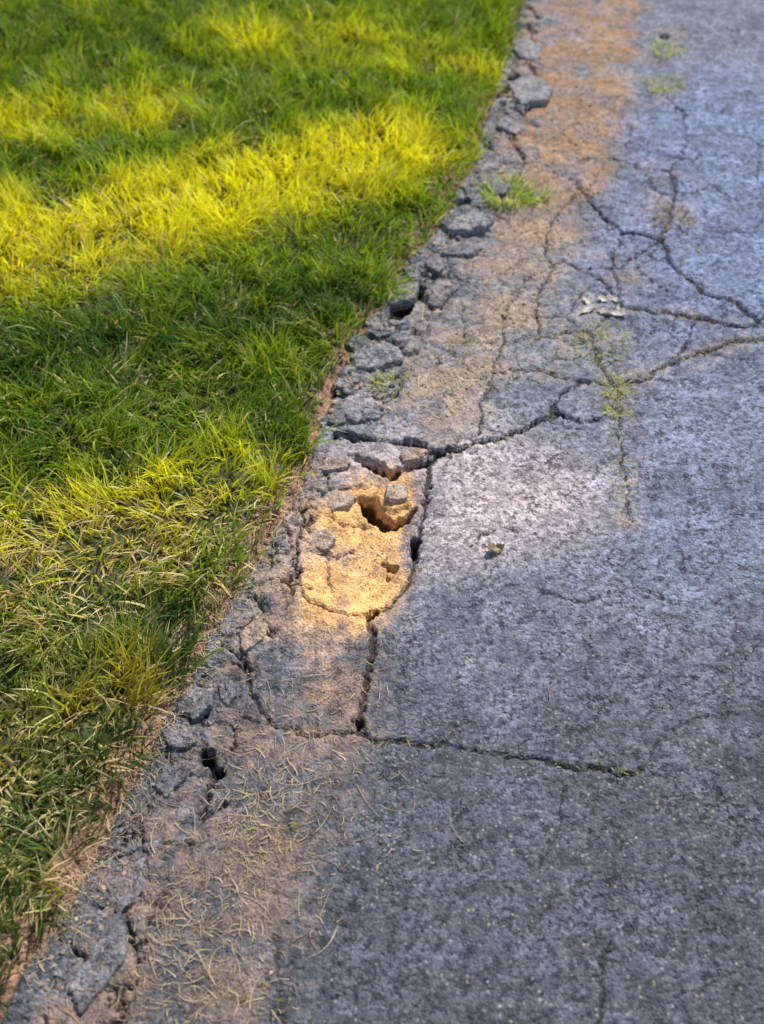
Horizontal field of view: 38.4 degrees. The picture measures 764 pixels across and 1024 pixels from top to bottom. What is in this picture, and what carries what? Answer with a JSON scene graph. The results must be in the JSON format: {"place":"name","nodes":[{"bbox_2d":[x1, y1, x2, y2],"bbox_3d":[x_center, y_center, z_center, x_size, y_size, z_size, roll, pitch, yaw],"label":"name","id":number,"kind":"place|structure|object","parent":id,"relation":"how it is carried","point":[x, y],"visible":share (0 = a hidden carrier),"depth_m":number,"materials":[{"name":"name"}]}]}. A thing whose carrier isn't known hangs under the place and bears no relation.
{"place":"outdoors","nodes":[
{"label":"outdoors","id":0,"kind":"place"},
{"bbox_2d":[0,0,533,1023],"bbox_3d":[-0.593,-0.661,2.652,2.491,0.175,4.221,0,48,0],"label":"lawn grass","id":1,"kind":"structure","parent":0,"point":[262,34],"depth_m":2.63,"materials":[{"name":"green plant"}]},
{"bbox_2d":[0,0,763,1023],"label":"asphalt driveway","id":2,"kind":"structure","parent":0,"point":[666,830],"depth_m":1.91,"materials":[{"name":"weathered asphalt"}]},
{"bbox_2d":[68,912,127,1015],"bbox_3d":[-0.399,0.650,1.577,0.054,0.034,0.147,18,50,15],"label":"asphalt chunk","id":3,"kind":"object","parent":2,"relation":"on","point":[100,967],"visible":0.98,"depth_m":1.56,"materials":[{"name":"weathered asphalt"}]},
{"bbox_2d":[114,837,162,914],"bbox_3d":[-0.370,0.556,1.673,0.054,0.034,0.141,17,50,15],"label":"asphalt chunk","id":4,"kind":"object","parent":2,"relation":"on","point":[122,905],"visible":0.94,"depth_m":1.65,"materials":[{"name":"grey asphalt"}]},
{"bbox_2d":[154,761,187,797],"bbox_3d":[-0.339,0.432,1.774,0.044,0.033,0.068,31,55,25],"label":"asphalt chunk","id":5,"kind":"object","parent":2,"relation":"on","point":[173,777],"visible":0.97,"depth_m":1.76,"materials":[{"name":"grey asphalt"}]},
{"bbox_2d":[161,722,196,750],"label":"asphalt chunk","id":6,"kind":"object","parent":2,"relation":"on","point":[181,737],"visible":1,"depth_m":1.81,"materials":[{"name":"grey asphalt"}]},
{"bbox_2d":[173,804,201,841],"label":"asphalt chunk","id":7,"kind":"object","parent":2,"relation":"on","point":[190,822],"visible":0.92,"depth_m":1.72,"materials":[{"name":"grey asphalt"}]},
{"bbox_2d":[184,687,214,723],"bbox_3d":[-0.307,0.331,1.862,0.043,0.034,0.070,14,50,12],"label":"asphalt chunk","id":8,"kind":"object","parent":2,"relation":"on","point":[199,707],"visible":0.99,"depth_m":1.85,"materials":[{"name":"grey asphalt"}]},
{"bbox_2d":[207,766,217,781],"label":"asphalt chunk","id":9,"kind":"object","parent":2,"relation":"on","point":[212,769],"visible":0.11,"depth_m":1.84,"materials":[{"name":"black asphalt"}]},
{"bbox_2d":[219,677,237,706],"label":"asphalt chunk","id":10,"kind":"object","parent":2,"relation":"on","point":[228,687],"visible":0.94,"depth_m":1.87,"materials":[{"name":"grey asphalt"}]},
{"bbox_2d":[239,620,267,654],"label":"asphalt chunk","id":11,"kind":"object","parent":2,"relation":"on","point":[252,634],"visible":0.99,"depth_m":1.95,"materials":[{"name":"grey asphalt"}]},
{"bbox_2d":[241,977,284,1021],"bbox_3d":[-0.154,0.672,1.530,0.070,0.038,0.060,21,51,18],"label":"weed tuft","id":12,"kind":"object","parent":2,"relation":"on","point":[263,985],"visible":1,"depth_m":1.54,"materials":[{"name":"beige plant"}]},
{"bbox_2d":[242,795,301,853],"bbox_3d":[-0.167,0.479,1.709,0.086,0.024,0.106,13,49,12],"label":"weed tuft","id":13,"kind":"object","parent":2,"relation":"on","point":[254,828],"visible":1,"depth_m":1.71,"materials":[{"name":"beige plant"}]},
{"bbox_2d":[262,577,281,597],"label":"asphalt chunk","id":14,"kind":"object","parent":2,"relation":"on","point":[275,585],"visible":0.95,"depth_m":2.03,"materials":[{"name":"grey asphalt"}]},
{"bbox_2d":[281,546,296,560],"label":"asphalt chunk","id":15,"kind":"object","parent":2,"relation":"on","point":[292,551],"visible":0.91,"depth_m":2.09,"materials":[{"name":"grey asphalt"}]},
{"bbox_2d":[327,409,345,426],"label":"asphalt chunk","id":16,"kind":"object","parent":2,"relation":"on","point":[336,416],"visible":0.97,"depth_m":2.32,"materials":[{"name":"grey asphalt"}]},
{"bbox_2d":[345,334,366,352],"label":"asphalt chunk","id":17,"kind":"object","parent":2,"relation":"on","point":[355,344],"visible":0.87,"depth_m":2.49,"materials":[{"name":"grey asphalt"}]},
{"bbox_2d":[344,372,370,380],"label":"asphalt chunk","id":18,"kind":"object","parent":2,"relation":"on","point":[361,375],"visible":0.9,"depth_m":2.42,"materials":[{"name":"grey asphalt"}]},
{"bbox_2d":[337,390,383,424],"bbox_3d":[-0.046,-0.213,2.345,0.082,0.037,0.094,-31,55,-25],"label":"asphalt chunk","id":19,"kind":"object","parent":2,"relation":"on","point":[360,407],"visible":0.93,"depth_m":2.33,"materials":[{"name":"grey asphalt"}]},
{"bbox_2d":[289,450,442,625],"bbox_3d":[-0.025,0.064,2.151,0.250,0.093,0.448,10,49,9],"label":"pothole","id":20,"kind":"object","parent":2,"relation":"on","point":[402,550],"visible":0.99,"depth_m":2.12,"materials":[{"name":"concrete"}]},
{"bbox_2d":[309,529,335,553],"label":"asphalt chunk","id":21,"kind":"object","parent":20,"relation":"on","point":[325,540],"visible":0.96,"depth_m":2.11,"materials":[{"name":"grey asphalt"}]},
{"bbox_2d":[319,457,350,475],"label":"asphalt chunk","id":22,"kind":"object","parent":20,"relation":"on","point":[332,464],"visible":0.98,"depth_m":2.23,"materials":[{"name":"grey asphalt"}]},
{"bbox_2d":[326,492,356,512],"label":"asphalt chunk","id":23,"kind":"object","parent":20,"relation":"on","point":[336,503],"visible":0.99,"depth_m":2.17,"materials":[{"name":"grey asphalt"}]},
{"bbox_2d":[385,484,409,503],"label":"asphalt chunk","id":24,"kind":"object","parent":20,"relation":"on","point":[397,493],"visible":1,"depth_m":2.18,"materials":[{"name":"grey asphalt"}]},
{"bbox_2d":[399,448,427,468],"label":"asphalt chunk","id":25,"kind":"object","parent":20,"relation":"on","point":[413,457],"visible":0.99,"depth_m":2.25,"materials":[{"name":"grey asphalt"}]},
{"bbox_2d":[0,0,744,1023],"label":"dry straw","id":26,"kind":"object","parent":2,"relation":"on","point":[224,906],"visible":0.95,"depth_m":1.74,"materials":[{"name":"beige plant"}]},
{"bbox_2d":[349,343,402,372],"bbox_3d":[-0.013,-0.343,2.465,0.115,0.038,0.077,-17,50,-15],"label":"asphalt chunk","id":27,"kind":"object","parent":2,"relation":"on","point":[381,356],"visible":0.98,"depth_m":2.45,"materials":[{"name":"grey asphalt"}]},
{"bbox_2d":[368,327,392,340],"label":"asphalt chunk","id":28,"kind":"object","parent":2,"relation":"on","point":[379,333],"visible":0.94,"depth_m":2.51,"materials":[{"name":"grey asphalt"}]},
{"bbox_2d":[342,246,422,308],"bbox_3d":[0.007,-0.552,2.615,0.210,0.091,0.187,31,55,25],"label":"weed tuft","id":29,"kind":"object","parent":2,"relation":"on","point":[393,287],"visible":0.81,"depth_m":2.62,"materials":[{"name":"green plant"}]},
{"bbox_2d":[6,0,762,1023],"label":"asphalt rubble","id":30,"kind":"object","parent":2,"relation":"on","point":[140,770],"visible":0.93,"depth_m":2.06,"materials":[{"name":"grey asphalt"}]},
{"bbox_2d":[366,366,418,400],"bbox_3d":[0.019,-0.281,2.398,0.131,0.051,0.113,0,48,0],"label":"weed tuft","id":31,"kind":"object","parent":2,"relation":"on","point":[392,377],"visible":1,"depth_m":2.40,"materials":[{"name":"green plant"}]},
{"bbox_2d":[384,282,418,311],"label":"asphalt chunk","id":32,"kind":"object","parent":2,"relation":"on","point":[406,304],"visible":0.86,"depth_m":2.61,"materials":[{"name":"grey asphalt"}]},
{"bbox_2d":[402,266,420,284],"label":"asphalt chunk","id":33,"kind":"object","parent":2,"relation":"on","point":[414,274],"visible":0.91,"depth_m":2.65,"materials":[{"name":"grey asphalt"}]},
{"bbox_2d":[424,257,446,276],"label":"asphalt chunk","id":34,"kind":"object","parent":2,"relation":"on","point":[435,267],"visible":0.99,"depth_m":2.69,"materials":[{"name":"grey asphalt"}]},
{"bbox_2d":[440,242,482,257],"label":"asphalt chunk","id":35,"kind":"object","parent":2,"relation":"on","point":[466,250],"visible":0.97,"depth_m":2.73,"materials":[{"name":"grey asphalt"}]},
{"bbox_2d":[439,210,494,236],"bbox_3d":[0.221,-0.731,2.809,0.136,0.045,0.075,-18,50,-15],"label":"asphalt chunk","id":36,"kind":"object","parent":2,"relation":"on","point":[472,223],"visible":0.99,"depth_m":2.79,"materials":[{"name":"grey asphalt"}]},
{"bbox_2d":[473,149,503,171],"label":"asphalt chunk","id":37,"kind":"object","parent":2,"relation":"on","point":[491,162],"visible":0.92,"depth_m":3.03,"materials":[{"name":"grey asphalt"}]},
{"bbox_2d":[488,543,504,552],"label":"fallen leaf","id":38,"kind":"object","parent":2,"relation":"on","point":[497,548],"visible":1,"depth_m":2.09,"materials":[{"name":"plant"}]},
{"bbox_2d":[489,180,509,198],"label":"asphalt chunk","id":39,"kind":"object","parent":2,"relation":"on","point":[503,192],"visible":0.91,"depth_m":2.92,"materials":[{"name":"grey asphalt"}]},
{"bbox_2d":[469,166,547,210],"bbox_3d":[0.333,-0.857,2.893,0.224,0.082,0.206,0,48,0],"label":"weed tuft","id":40,"kind":"object","parent":2,"relation":"on","point":[514,192],"visible":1,"depth_m":2.89,"materials":[{"name":"green plant"}]},
{"bbox_2d":[496,116,524,138],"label":"asphalt chunk","id":41,"kind":"object","parent":2,"relation":"on","point":[513,127],"visible":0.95,"depth_m":3.13,"materials":[{"name":"grey asphalt"}]},
{"bbox_2d":[513,38,541,61],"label":"asphalt chunk","id":42,"kind":"object","parent":2,"relation":"on","point":[529,50],"visible":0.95,"depth_m":3.46,"materials":[{"name":"grey asphalt"}]},
{"bbox_2d":[505,75,553,107],"bbox_3d":[0.446,-1.256,3.284,0.128,0.040,0.173,-10,49,-9],"label":"asphalt chunk","id":43,"kind":"object","parent":2,"relation":"on","point":[534,92],"visible":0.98,"depth_m":3.26,"materials":[{"name":"grey asphalt"}]},
{"bbox_2d":[511,180,560,202],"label":"weed tuft","id":44,"kind":"object","parent":2,"relation":"on","point":[538,199],"visible":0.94,"depth_m":2.90,"materials":[{"name":"green plant"}]},
{"bbox_2d":[581,301,595,312],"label":"fallen leaf","id":45,"kind":"object","parent":2,"relation":"on","point":[589,307],"visible":1,"depth_m":2.58,"materials":[{"name":"plant"}]},
{"bbox_2d":[583,295,596,305],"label":"fallen leaf","id":46,"kind":"object","parent":2,"relation":"on","point":[587,299],"visible":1,"depth_m":2.60,"materials":[{"name":"plant"}]},
{"bbox_2d":[569,317,633,365],"bbox_3d":[0.496,-0.389,2.499,0.160,0.028,0.168,0,48,0],"label":"weed tuft","id":47,"kind":"object","parent":2,"relation":"on","point":[602,339],"visible":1,"depth_m":2.51,"materials":[{"name":"green plant"}]},
{"bbox_2d":[597,307,608,312],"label":"fallen leaf","id":48,"kind":"object","parent":2,"relation":"on","point":[603,309],"visible":1,"depth_m":2.57,"materials":[{"name":"plant"}]},
{"bbox_2d":[597,294,609,301],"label":"fallen leaf","id":49,"kind":"object","parent":2,"relation":"on","point":[602,297],"visible":1,"depth_m":2.60,"materials":[{"name":"plant"}]},
{"bbox_2d":[606,295,626,301],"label":"fallen leaf","id":50,"kind":"object","parent":2,"relation":"on","point":[614,297],"visible":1,"depth_m":2.62,"materials":[{"name":"plant"}]},
{"bbox_2d":[607,309,627,315],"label":"fallen leaf","id":51,"kind":"object","parent":2,"relation":"on","point":[618,313],"visible":1,"depth_m":2.57,"materials":[{"name":"plant"}]},
{"bbox_2d":[602,398,632,418],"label":"weed tuft","id":52,"kind":"object","parent":2,"relation":"on","point":[609,408],"visible":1,"depth_m":2.35,"materials":[{"name":"green plant"}]},
{"bbox_2d":[599,371,636,400],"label":"weed tuft","id":53,"kind":"object","parent":2,"relation":"on","point":[621,382],"visible":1,"depth_m":2.40,"materials":[{"name":"green plant"}]},
{"bbox_2d":[638,68,688,94],"bbox_3d":[0.846,-1.294,3.300,0.161,0.040,0.141,0,48,0],"label":"weed tuft","id":54,"kind":"object","parent":2,"relation":"on","point":[662,82],"visible":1,"depth_m":3.31,"materials":[{"name":"green plant"}]},
{"bbox_2d":[645,30,690,58],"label":"weed tuft","id":55,"kind":"object","parent":2,"relation":"on","point":[663,45],"visible":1,"depth_m":3.46,"materials":[{"name":"green plant"}]},
{"bbox_2d":[648,198,700,232],"bbox_3d":[0.751,-0.761,2.823,0.144,0.040,0.144,0,48,0],"label":"weed tuft","id":56,"kind":"object","parent":2,"relation":"on","point":[685,215],"visible":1,"depth_m":2.83,"materials":[{"name":"green plant"}]},
{"bbox_2d":[372,154,762,775],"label":"crack grass","id":57,"kind":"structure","parent":0,"point":[629,483],"depth_m":2.45,"materials":[{"name":"green plant"}]}
]}

